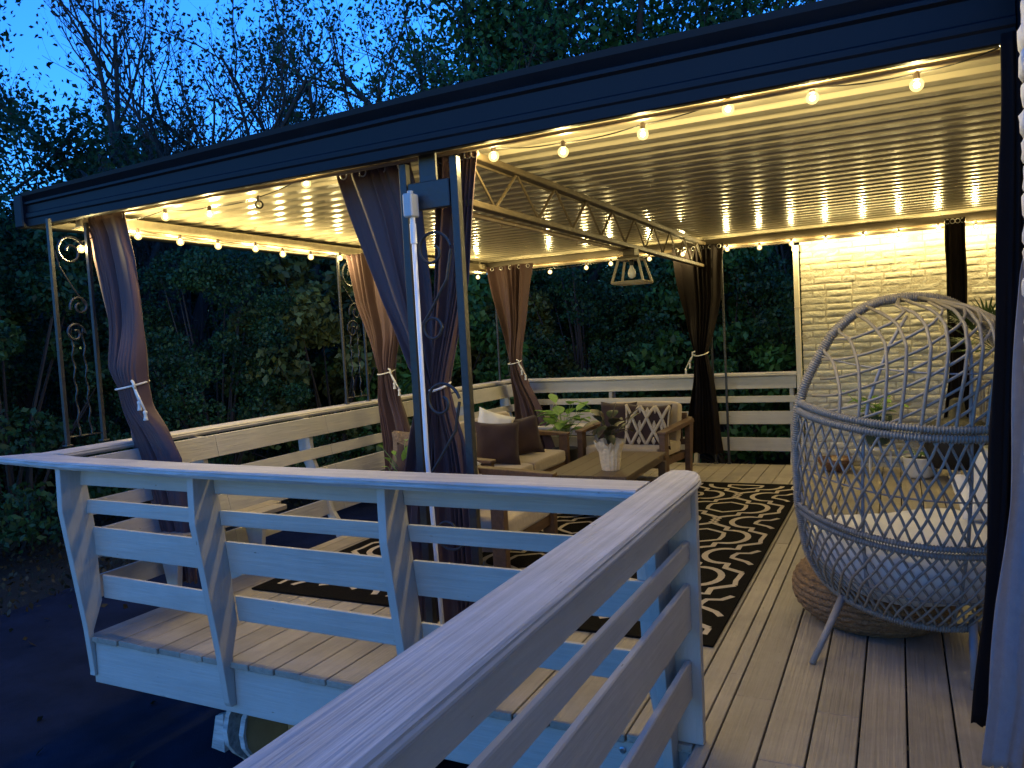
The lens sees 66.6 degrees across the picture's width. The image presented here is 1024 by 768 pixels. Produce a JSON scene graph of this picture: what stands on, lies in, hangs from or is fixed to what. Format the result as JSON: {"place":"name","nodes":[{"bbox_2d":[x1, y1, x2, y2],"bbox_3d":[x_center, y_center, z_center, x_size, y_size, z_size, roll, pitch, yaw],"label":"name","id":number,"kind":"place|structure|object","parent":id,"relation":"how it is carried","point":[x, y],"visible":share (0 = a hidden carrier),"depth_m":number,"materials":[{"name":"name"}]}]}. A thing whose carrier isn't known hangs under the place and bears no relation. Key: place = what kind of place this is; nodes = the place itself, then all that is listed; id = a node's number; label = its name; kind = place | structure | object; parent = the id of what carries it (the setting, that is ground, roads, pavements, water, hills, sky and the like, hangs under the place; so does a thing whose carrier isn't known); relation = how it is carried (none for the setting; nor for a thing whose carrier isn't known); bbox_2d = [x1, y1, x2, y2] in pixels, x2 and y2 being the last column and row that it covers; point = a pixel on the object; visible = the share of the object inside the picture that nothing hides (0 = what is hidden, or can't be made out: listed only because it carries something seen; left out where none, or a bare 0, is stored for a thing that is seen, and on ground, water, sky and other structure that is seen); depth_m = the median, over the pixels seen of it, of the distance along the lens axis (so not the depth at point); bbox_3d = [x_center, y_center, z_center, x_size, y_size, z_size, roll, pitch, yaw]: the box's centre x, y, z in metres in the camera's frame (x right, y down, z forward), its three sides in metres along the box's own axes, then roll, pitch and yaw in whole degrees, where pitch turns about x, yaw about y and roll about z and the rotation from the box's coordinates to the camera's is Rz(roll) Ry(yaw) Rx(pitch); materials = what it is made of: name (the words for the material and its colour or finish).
{"place":"outdoors","nodes":[
{"label":"outdoors","id":0,"kind":"place"},
{"bbox_2d":[212,711,293,759],"bbox_3d":[-1.077,1.973,4.326,1.059,0.515,0.550,-1,4,26],"label":"scroll bench","id":1,"kind":"object","parent":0,"point":[243,736],"visible":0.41,"depth_m":4.29,"materials":[{"name":"paint"}]},
{"bbox_2d":[0,395,790,614],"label":"ground","id":2,"kind":"structure","parent":0,"point":[30,595],"depth_m":9.42,"materials":[{"name":"green plant"}]},
{"bbox_2d":[0,437,20,509],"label":"tall shrub","id":3,"kind":"object","parent":2,"relation":"on","point":[2,480],"visible":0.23,"depth_m":10.17,"materials":[{"name":"green plant"}]},
{"bbox_2d":[0,355,62,491],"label":"tall shrub","id":4,"kind":"object","parent":2,"relation":"on","point":[9,366],"visible":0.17,"depth_m":10.91,"materials":[{"name":"green plant"}]},
{"bbox_2d":[0,229,135,556],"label":"tall shrub","id":5,"kind":"object","parent":2,"relation":"on","point":[15,305],"visible":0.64,"depth_m":10.09,"materials":[{"name":"green plant"}]},
{"bbox_2d":[0,0,192,509],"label":"dark tree","id":6,"kind":"object","parent":2,"relation":"on","point":[60,163],"visible":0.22,"depth_m":11.59,"materials":[{"name":"green plant"}]},
{"bbox_2d":[0,204,203,501],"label":"tall shrub","id":7,"kind":"object","parent":2,"relation":"on","point":[85,322],"visible":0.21,"depth_m":12.13,"materials":[{"name":"green plant"}]},
{"bbox_2d":[1,38,260,384],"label":"bare tree","id":8,"kind":"object","parent":2,"relation":"on","point":[125,129],"visible":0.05,"depth_m":20.21,"materials":[{"name":"green plant"}]},
{"bbox_2d":[0,492,317,615],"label":"leaf litter","id":9,"kind":"object","parent":2,"relation":"on","point":[53,551],"visible":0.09,"depth_m":9.21,"materials":[{"name":"brown plant"}]},
{"bbox_2d":[0,0,375,428],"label":"bare tree","id":10,"kind":"object","parent":2,"relation":"on","point":[198,318],"visible":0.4,"depth_m":14.69,"materials":[{"name":"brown plant"}]},
{"bbox_2d":[72,245,350,502],"bbox_3d":[-4.364,-0.001,11.468,3.767,4.207,3.257,-5,4,-30],"label":"tall shrub","id":11,"kind":"object","parent":2,"relation":"on","point":[196,271],"visible":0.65,"depth_m":10.92,"materials":[{"name":"green plant"}]},
{"bbox_2d":[187,299,339,464],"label":"tall shrub","id":12,"kind":"object","parent":2,"relation":"on","point":[318,367],"visible":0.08,"depth_m":14.16,"materials":[{"name":"green plant"}]},
{"bbox_2d":[205,252,412,470],"bbox_3d":[-3.079,-0.295,12.805,4.177,4.516,4.003,-5,4,-24],"label":"tall shrub","id":13,"kind":"object","parent":2,"relation":"on","point":[312,326],"visible":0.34,"depth_m":12.12,"materials":[{"name":"green plant"}]},
{"bbox_2d":[54,0,577,440],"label":"sparse tree","id":14,"kind":"object","parent":2,"relation":"on","point":[342,87],"visible":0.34,"depth_m":15.99,"materials":[{"name":"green plant"}]},
{"bbox_2d":[200,0,457,135],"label":"open tree","id":15,"kind":"object","parent":2,"relation":"on","point":[335,108],"visible":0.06,"depth_m":23.24,"materials":[{"name":"green plant"}]},
{"bbox_2d":[302,272,497,439],"bbox_3d":[-2.188,-0.888,16.438,4.011,5.181,4.639,-5,4,-28],"label":"tall shrub","id":16,"kind":"object","parent":2,"relation":"on","point":[458,379],"visible":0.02,"depth_m":15.78,"materials":[{"name":"green plant"}]},
{"bbox_2d":[2,123,799,449],"bbox_3d":[-3.926,-2.480,20.884,43.202,8.429,14.884,-4,3,-10],"label":"wood","id":17,"kind":"object","parent":2,"relation":"on","point":[194,299],"visible":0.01,"depth_m":19.28,"materials":[{"name":"green plant"}]},
{"bbox_2d":[315,270,546,470],"bbox_3d":[-1.520,-0.435,14.260,4.195,4.452,4.309,-3,3,-3],"label":"tall shrub","id":18,"kind":"object","parent":2,"relation":"on","point":[478,297],"visible":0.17,"depth_m":13.29,"materials":[{"name":"green plant"}]},
{"bbox_2d":[199,0,716,381],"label":"open tree","id":19,"kind":"object","parent":2,"relation":"on","point":[467,73],"visible":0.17,"depth_m":14.25,"materials":[{"name":"green plant"}]},
{"bbox_2d":[452,284,590,435],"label":"tall shrub","id":20,"kind":"object","parent":2,"relation":"on","point":[540,298],"visible":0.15,"depth_m":14.38,"materials":[{"name":"green plant"}]},
{"bbox_2d":[471,265,613,410],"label":"tall shrub","id":21,"kind":"object","parent":2,"relation":"on","point":[557,327],"visible":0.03,"depth_m":16.36,"materials":[{"name":"green plant"}]},
{"bbox_2d":[91,462,1008,767],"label":"deck","id":22,"kind":"structure","parent":2,"relation":"on","point":[773,696],"depth_m":3.80,"materials":[{"name":"paint"}]},
{"bbox_2d":[98,500,286,585],"bbox_3d":[-2.074,1.181,5.361,0.270,0.452,1.480,-1,4,26],"label":"corner bench","id":23,"kind":"object","parent":22,"relation":"on","point":[173,574],"visible":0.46,"depth_m":5.73,"materials":[{"name":"paint"}]},
{"bbox_2d":[18,379,514,596],"bbox_3d":[-1.289,0.824,7.675,0.637,1.292,6.775,-1,4,26],"label":"deck railing","id":24,"kind":"object","parent":22,"relation":"attached to","point":[195,447],"visible":0.41,"depth_m":6.37,"materials":[{"name":"paint"}]},
{"bbox_2d":[45,218,108,446],"bbox_3d":[-2.877,-0.336,5.160,0.048,1.474,0.308,-1,4,26],"label":"iron post","id":25,"kind":"object","parent":24,"relation":"on","point":[51,252],"visible":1,"depth_m":5.14,"materials":[{"name":"black metal"}]},
{"bbox_2d":[336,254,371,403],"bbox_3d":[-1.563,-0.538,7.687,0.042,1.444,0.392,-1,4,26],"label":"iron post","id":26,"kind":"object","parent":24,"relation":"on","point":[343,343],"visible":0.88,"depth_m":7.62,"materials":[{"name":"black metal"}]},
{"bbox_2d":[495,308,522,380],"bbox_3d":[-0.045,-0.777,10.413,0.400,1.444,0.127,-6,5,-43],"label":"iron post","id":27,"kind":"object","parent":24,"relation":"on","point":[498,350],"visible":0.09,"depth_m":10.33,"materials":[{"name":"black metal"}]},
{"bbox_2d":[0,453,678,767],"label":"deck railing","id":28,"kind":"object","parent":22,"relation":"attached to","point":[397,574],"visible":0.85,"depth_m":3.75,"materials":[{"name":"paint"}]},
{"bbox_2d":[398,153,482,622],"bbox_3d":[-0.359,0.085,4.054,0.383,2.597,0.080,-1,4,26],"label":"iron post","id":29,"kind":"object","parent":22,"relation":"on","point":[430,189],"visible":0.84,"depth_m":3.99,"materials":[{"name":"black metal"}]},
{"bbox_2d":[403,190,443,623],"bbox_3d":[-0.442,0.191,4.014,0.079,2.345,0.070,-1,4,26],"label":"electrical conduit","id":30,"kind":"object","parent":29,"relation":"attached to","point":[410,205],"visible":0.8,"depth_m":3.98,"materials":[{"name":"silver metal"}]},
{"bbox_2d":[13,0,1020,274],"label":"patio cover","id":31,"kind":"object","parent":29,"relation":"on","point":[771,158],"visible":0.76,"depth_m":4.36,"materials":[{"name":"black metal"}]},
{"bbox_2d":[88,211,197,583],"bbox_3d":[-2.541,0.092,5.208,0.874,2.468,0.216,-1,4,26],"label":"curtain","id":32,"kind":"object","parent":31,"relation":"hanging from","point":[116,269],"visible":0.77,"depth_m":5.14,"materials":[{"name":"fabric"}]},
{"bbox_2d":[134,228,434,264],"bbox_3d":[-1.608,-1.218,7.518,0.054,0.111,4.643,-1,4,26],"label":"string light","id":33,"kind":"object","parent":31,"relation":"hanging from","point":[180,240],"visible":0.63,"depth_m":6.17,"materials":[{"name":"white glass"}]},
{"bbox_2d":[346,253,409,470],"bbox_3d":[-1.266,-0.081,7.523,0.638,2.368,0.183,-1,4,26],"label":"curtain","id":34,"kind":"object","parent":31,"relation":"hanging from","point":[381,334],"visible":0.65,"depth_m":7.50,"materials":[{"name":"fabric"}]},
{"bbox_2d":[337,158,438,621],"bbox_3d":[-0.664,0.065,4.366,0.605,2.559,0.106,-1,4,26],"label":"curtain","id":35,"kind":"object","parent":31,"relation":"hanging from","point":[372,199],"visible":0.53,"depth_m":4.32,"materials":[{"name":"fabric"}]},
{"bbox_2d":[429,150,478,622],"bbox_3d":[-0.299,0.056,4.183,0.426,2.558,0.134,-1,4,26],"label":"curtain","id":36,"kind":"object","parent":31,"relation":"hanging from","point":[443,353],"visible":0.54,"depth_m":4.19,"materials":[{"name":"fabric"}]},
{"bbox_2d":[487,263,554,448],"bbox_3d":[0.125,-0.297,9.958,0.854,2.448,0.207,-1,4,26],"label":"curtain","id":37,"kind":"object","parent":31,"relation":"hanging from","point":[509,286],"visible":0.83,"depth_m":9.96,"materials":[{"name":"fabric"}]},
{"bbox_2d":[71,48,999,252],"bbox_3d":[-0.528,-1.094,4.149,5.423,0.294,0.213,-1,4,26],"label":"string light","id":38,"kind":"object","parent":31,"relation":"hanging from","point":[916,84],"visible":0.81,"depth_m":3.67,"materials":[{"name":"white glass"}]},
{"bbox_2d":[460,152,705,267],"bbox_3d":[0.981,-1.265,6.605,0.109,0.345,5.630,-1,4,26],"label":"roof truss","id":39,"kind":"object","parent":31,"relation":"attached to","point":[520,176],"visible":0.91,"depth_m":5.29,"materials":[{"name":"white metal"}]},
{"bbox_2d":[611,248,652,285],"bbox_3d":[1.011,-0.992,6.597,0.294,0.294,0.294,-1,4,26],"label":"cage lantern","id":40,"kind":"object","parent":39,"relation":"hanging from","point":[630,255],"visible":1,"depth_m":6.54,"materials":[{"name":"beige paint"}]},
{"bbox_2d":[672,243,723,453],"bbox_3d":[2.197,-0.387,9.057,0.593,2.428,0.178,-1,4,26],"label":"curtain","id":41,"kind":"object","parent":31,"relation":"hanging from","point":[699,290],"visible":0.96,"depth_m":9.06,"materials":[{"name":"fabric"}]},
{"bbox_2d":[476,221,995,278],"bbox_3d":[2.396,-1.513,8.867,6.464,0.151,0.153,-1,4,26],"label":"string light","id":42,"kind":"object","parent":31,"relation":"hanging from","point":[862,236],"visible":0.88,"depth_m":8.57,"materials":[{"name":"white glass"}]},
{"bbox_2d":[944,217,969,417],"bbox_3d":[4.468,-0.418,7.811,0.362,2.468,0.077,-1,4,26],"label":"curtain","id":43,"kind":"object","parent":31,"relation":"hanging from","point":[955,254],"visible":0.5,"depth_m":7.79,"materials":[{"name":"fabric"}]},
{"bbox_2d":[971,30,1023,727],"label":"curtain","id":44,"kind":"object","parent":31,"relation":"hanging from","point":[1009,247],"visible":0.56,"depth_m":2.85,"materials":[{"name":"fabric"}]},
{"bbox_2d":[981,259,1023,767],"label":"curtain","id":45,"kind":"object","parent":31,"relation":"hanging from","point":[1003,745],"visible":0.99,"depth_m":2.62,"materials":[{"name":"beige fabric"}]},
{"bbox_2d":[234,470,705,767],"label":"deck railing","id":46,"kind":"object","parent":22,"relation":"attached to","point":[436,697],"visible":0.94,"depth_m":1.79,"materials":[{"name":"paint"}]},
{"bbox_2d":[252,482,793,646],"bbox_3d":[0.550,1.191,6.478,3.100,0.014,4.210,-1,4,26],"label":"rug","id":47,"kind":"object","parent":22,"relation":"on","point":[740,524],"visible":0.22,"depth_m":5.67,"materials":[{"name":"black fabric"}]},
{"bbox_2d":[377,439,407,470],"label":"young potted plant","id":48,"kind":"object","parent":47,"relation":"on","point":[403,454],"visible":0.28,"depth_m":6.24,"materials":[{"name":"green plant"}]},
{"bbox_2d":[395,442,406,471],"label":"throw pillow","id":49,"kind":"object","parent":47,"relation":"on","point":[400,466],"visible":0.13,"depth_m":6.28,"materials":[{"name":"fabric"}]},
{"bbox_2d":[459,411,569,474],"bbox_3d":[-0.153,0.756,7.553,0.844,0.840,1.866,-2,4,25],"label":"outdoor sofa","id":50,"kind":"object","parent":47,"relation":"on","point":[549,460],"visible":0.15,"depth_m":7.75,"materials":[{"name":"beige fabric"}]},
{"bbox_2d":[391,430,409,468],"bbox_3d":[-0.835,0.563,6.668,0.423,0.363,0.214,-4,3,-8],"label":"throw pillow","id":51,"kind":"object","parent":50,"relation":"on","point":[399,436],"visible":0.2,"depth_m":6.61,"materials":[{"name":"brown fabric"}]},
{"bbox_2d":[478,407,514,423],"bbox_3d":[-0.186,0.447,7.713,0.472,0.462,0.178,-4,3,-8],"label":"throw pillow","id":52,"kind":"object","parent":50,"relation":"on","point":[487,416],"visible":0.38,"depth_m":7.67,"materials":[{"name":"white fabric"}]},
{"bbox_2d":[475,421,520,464],"bbox_3d":[-0.134,0.555,7.272,0.446,0.429,0.215,-3,3,-3],"label":"throw pillow","id":53,"kind":"object","parent":50,"relation":"on","point":[498,443],"visible":0.91,"depth_m":7.21,"materials":[{"name":"fabric"}]},
{"bbox_2d":[513,414,544,454],"bbox_3d":[0.087,0.527,7.809,0.469,0.432,0.209,-3,3,-3],"label":"throw pillow","id":54,"kind":"object","parent":50,"relation":"on","point":[529,440],"visible":0.59,"depth_m":7.75,"materials":[{"name":"fabric"}]},
{"bbox_2d":[477,465,557,567],"bbox_3d":[-0.235,0.875,5.556,0.844,0.840,0.966,-2,4,24],"label":"outdoor armchair","id":55,"kind":"object","parent":47,"relation":"on","point":[522,521],"visible":0.13,"depth_m":5.30,"materials":[{"name":"beige fabric"}]},
{"bbox_2d":[551,451,666,482],"bbox_3d":[0.902,0.923,7.181,0.738,0.404,1.360,-2,4,25],"label":"coffee table","id":56,"kind":"object","parent":47,"relation":"on","point":[635,465],"visible":0.28,"depth_m":7.02,"materials":[{"name":"brown wood"}]},
{"bbox_2d":[584,403,638,470],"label":"table plant","id":57,"kind":"object","parent":56,"relation":"on","point":[609,446],"visible":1,"depth_m":6.71,"materials":[{"name":"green plant"}]},
{"bbox_2d":[534,394,591,461],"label":"leafy potted plant","id":58,"kind":"object","parent":22,"relation":"on","point":[554,414],"visible":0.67,"depth_m":9.03,"materials":[{"name":"green plant"}]},
{"bbox_2d":[538,423,599,441],"bbox_3d":[0.692,0.758,9.839,1.170,0.478,0.412,-1,4,26],"label":"side table","id":59,"kind":"object","parent":22,"relation":"on","point":[549,426],"visible":0.02,"depth_m":9.70,"materials":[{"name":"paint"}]},
{"bbox_2d":[575,401,693,471],"bbox_3d":[1.338,0.626,8.403,1.026,0.840,0.844,-1,4,33],"label":"outdoor armchair","id":60,"kind":"object","parent":22,"relation":"on","point":[680,420],"visible":0.47,"depth_m":8.32,"materials":[{"name":"brown wood"}]},
{"bbox_2d":[598,402,636,439],"bbox_3d":[1.136,0.397,8.399,0.445,0.407,0.199,-1,4,38],"label":"throw pillow","id":61,"kind":"object","parent":60,"relation":"on","point":[606,407],"visible":0.37,"depth_m":8.35,"materials":[{"name":"fabric"}]},
{"bbox_2d":[624,403,671,449],"bbox_3d":[1.413,0.441,8.144,0.517,0.486,0.260,-2,3,18],"label":"patterned pillow","id":62,"kind":"object","parent":60,"relation":"on","point":[646,424],"visible":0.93,"depth_m":8.07,"materials":[{"name":"fabric"}]},
{"bbox_2d":[528,371,796,464],"bbox_3d":[1.689,0.544,9.733,3.560,1.292,0.305,-1,4,26],"label":"deck railing","id":63,"kind":"object","parent":22,"relation":"attached to","point":[744,380],"visible":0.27,"depth_m":9.35,"materials":[{"name":"paint"}]},
{"bbox_2d":[710,258,731,463],"bbox_3d":[2.416,-0.308,9.115,0.196,2.497,0.046,-1,4,26],"label":"iron post","id":64,"kind":"object","parent":22,"relation":"on","point":[725,368],"visible":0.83,"depth_m":9.09,"materials":[{"name":"black metal"}]},
{"bbox_2d":[817,455,854,471],"bbox_3d":[3.476,0.862,8.367,0.380,0.137,0.380,-1,4,26],"label":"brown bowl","id":65,"kind":"object","parent":22,"relation":"on","point":[845,461],"visible":0.47,"depth_m":8.27,"materials":[{"name":"brown wood"}]},
{"bbox_2d":[842,390,908,473],"bbox_3d":[3.806,0.489,8.169,0.640,0.867,0.654,-1,4,26],"label":"planter on stand","id":66,"kind":"object","parent":22,"relation":"on","point":[883,441],"visible":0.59,"depth_m":8.08,"materials":[{"name":"green plant"}]},
{"bbox_2d":[792,557,962,637],"bbox_3d":[1.947,1.086,4.185,0.841,0.345,0.842,-1,4,26],"label":"jute pouf","id":67,"kind":"object","parent":22,"relation":"on","point":[815,597],"visible":0.25,"depth_m":3.92,"materials":[{"name":"beige wicker"}]},
{"bbox_2d":[791,292,994,689],"bbox_3d":[1.953,0.420,3.757,1.114,1.731,1.201,-1,4,26],"label":"egg chair","id":68,"kind":"object","parent":22,"relation":"on","point":[933,557],"visible":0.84,"depth_m":3.40,"materials":[{"name":"grey wicker"}]},
{"bbox_2d":[948,474,983,522],"bbox_3d":[2.372,0.574,3.858,0.337,0.241,0.259,-2,3,14],"label":"throw pillow","id":69,"kind":"object","parent":68,"relation":"on","point":[959,479],"visible":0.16,"depth_m":3.84,"materials":[{"name":"white fabric"}]},
{"bbox_2d":[973,450,987,519],"bbox_3d":[2.256,0.513,3.584,0.464,0.466,0.238,-5,4,-32],"label":"throw pillow","id":70,"kind":"object","parent":68,"relation":"on","point":[980,462],"visible":0.08,"depth_m":3.54,"materials":[{"name":"white fabric"}]},
{"bbox_2d":[902,450,933,478],"bbox_3d":[4.068,0.770,7.787,0.310,0.324,0.310,-1,4,26],"label":"white planter","id":71,"kind":"object","parent":22,"relation":"on","point":[921,460],"visible":0.56,"depth_m":7.70,"materials":[{"name":"ceramic"}]},
{"bbox_2d":[921,398,988,476],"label":"potted plant","id":72,"kind":"object","parent":22,"relation":"on","point":[937,461],"visible":0.44,"depth_m":7.39,"materials":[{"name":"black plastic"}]},
{"bbox_2d":[938,296,995,450],"bbox_3d":[4.420,0.071,6.960,1.140,1.773,1.252,-1,4,26],"label":"potted palm","id":73,"kind":"object","parent":22,"relation":"on","point":[970,325],"visible":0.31,"depth_m":6.90,"materials":[{"name":"green plant"}]},
{"bbox_2d":[979,381,991,422],"bbox_3d":[4.781,0.437,7.464,0.507,0.947,0.327,-1,4,26],"label":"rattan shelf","id":74,"kind":"object","parent":22,"relation":"on","point":[982,406],"visible":0.05,"depth_m":7.65,"materials":[{"name":"grey wicker"}]},
{"bbox_2d":[485,257,689,435],"bbox_3d":[1.333,-1.034,14.500,4.116,5.317,4.761,-1,4,31],"label":"tall shrub","id":75,"kind":"object","parent":2,"relation":"on","point":[574,300],"visible":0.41,"depth_m":13.38,"materials":[{"name":"green plant"}]},
{"bbox_2d":[374,0,813,368],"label":"maple tree","id":76,"kind":"object","parent":2,"relation":"on","point":[598,19],"visible":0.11,"depth_m":15.12,"materials":[{"name":"green plant"}]},
{"bbox_2d":[414,0,815,347],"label":"sparse tree","id":77,"kind":"object","parent":2,"relation":"on","point":[639,29],"visible":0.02,"depth_m":14.81,"materials":[{"name":"green plant"}]},
{"bbox_2d":[413,0,819,339],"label":"maple tree","id":78,"kind":"object","parent":2,"relation":"on","point":[738,10],"visible":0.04,"depth_m":14.58,"materials":[{"name":"green plant"}]},
{"bbox_2d":[583,257,747,435],"bbox_3d":[2.782,-0.400,14.256,3.635,3.914,3.254,-5,4,-25],"label":"tall shrub","id":79,"kind":"object","parent":2,"relation":"on","point":[659,274],"visible":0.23,"depth_m":13.74,"materials":[{"name":"green plant"}]},
{"bbox_2d":[617,245,805,463],"bbox_3d":[3.527,-0.481,13.264,3.872,4.110,3.978,-5,4,-33],"label":"tall shrub","id":80,"kind":"object","parent":2,"relation":"on","point":[667,346],"visible":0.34,"depth_m":12.51,"materials":[{"name":"green plant"}]},
{"bbox_2d":[671,242,801,435],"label":"tall shrub","id":81,"kind":"object","parent":2,"relation":"on","point":[788,263],"visible":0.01,"depth_m":14.39,"materials":[{"name":"green plant"}]},
{"bbox_2d":[672,243,805,461],"bbox_3d":[5.038,-1.172,13.328,4.770,5.327,4.124,-3,3,8],"label":"tall shrub","id":82,"kind":"object","parent":2,"relation":"on","point":[768,327],"visible":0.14,"depth_m":12.42,"materials":[{"name":"green plant"}]},
{"bbox_2d":[761,312,805,435],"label":"tall shrub","id":83,"kind":"object","parent":2,"relation":"on","point":[786,404],"depth_m":12.39,"materials":[{"name":"green plant"}]},
{"bbox_2d":[792,223,995,470],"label":"brick house wall","id":84,"kind":"structure","parent":2,"relation":"on","point":[841,278],"depth_m":8.43,"materials":[{"name":"beige brick"}]},
{"bbox_2d":[0,0,816,348],"label":"sky","id":85,"kind":"structure","parent":0,"point":[26,46],"materials":[{"name":"blue"}]},
{"bbox_2d":[0,502,959,767],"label":"driveway","id":86,"kind":"structure","parent":0,"point":[86,720],"depth_m":5.47,"materials":[{"name":"black asphalt"}]},
{"bbox_2d":[6,604,155,767],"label":"fallen leaves","id":87,"kind":"object","parent":86,"relation":"on","point":[125,606],"visible":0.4,"depth_m":6.87,"materials":[{"name":"brown plant"}]},
{"bbox_2d":[1017,0,1023,296],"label":"house wall","id":88,"kind":"structure","parent":86,"relation":"on","point":[1020,38],"depth_m":2.08,"materials":[{"name":"white paint"}]}
]}

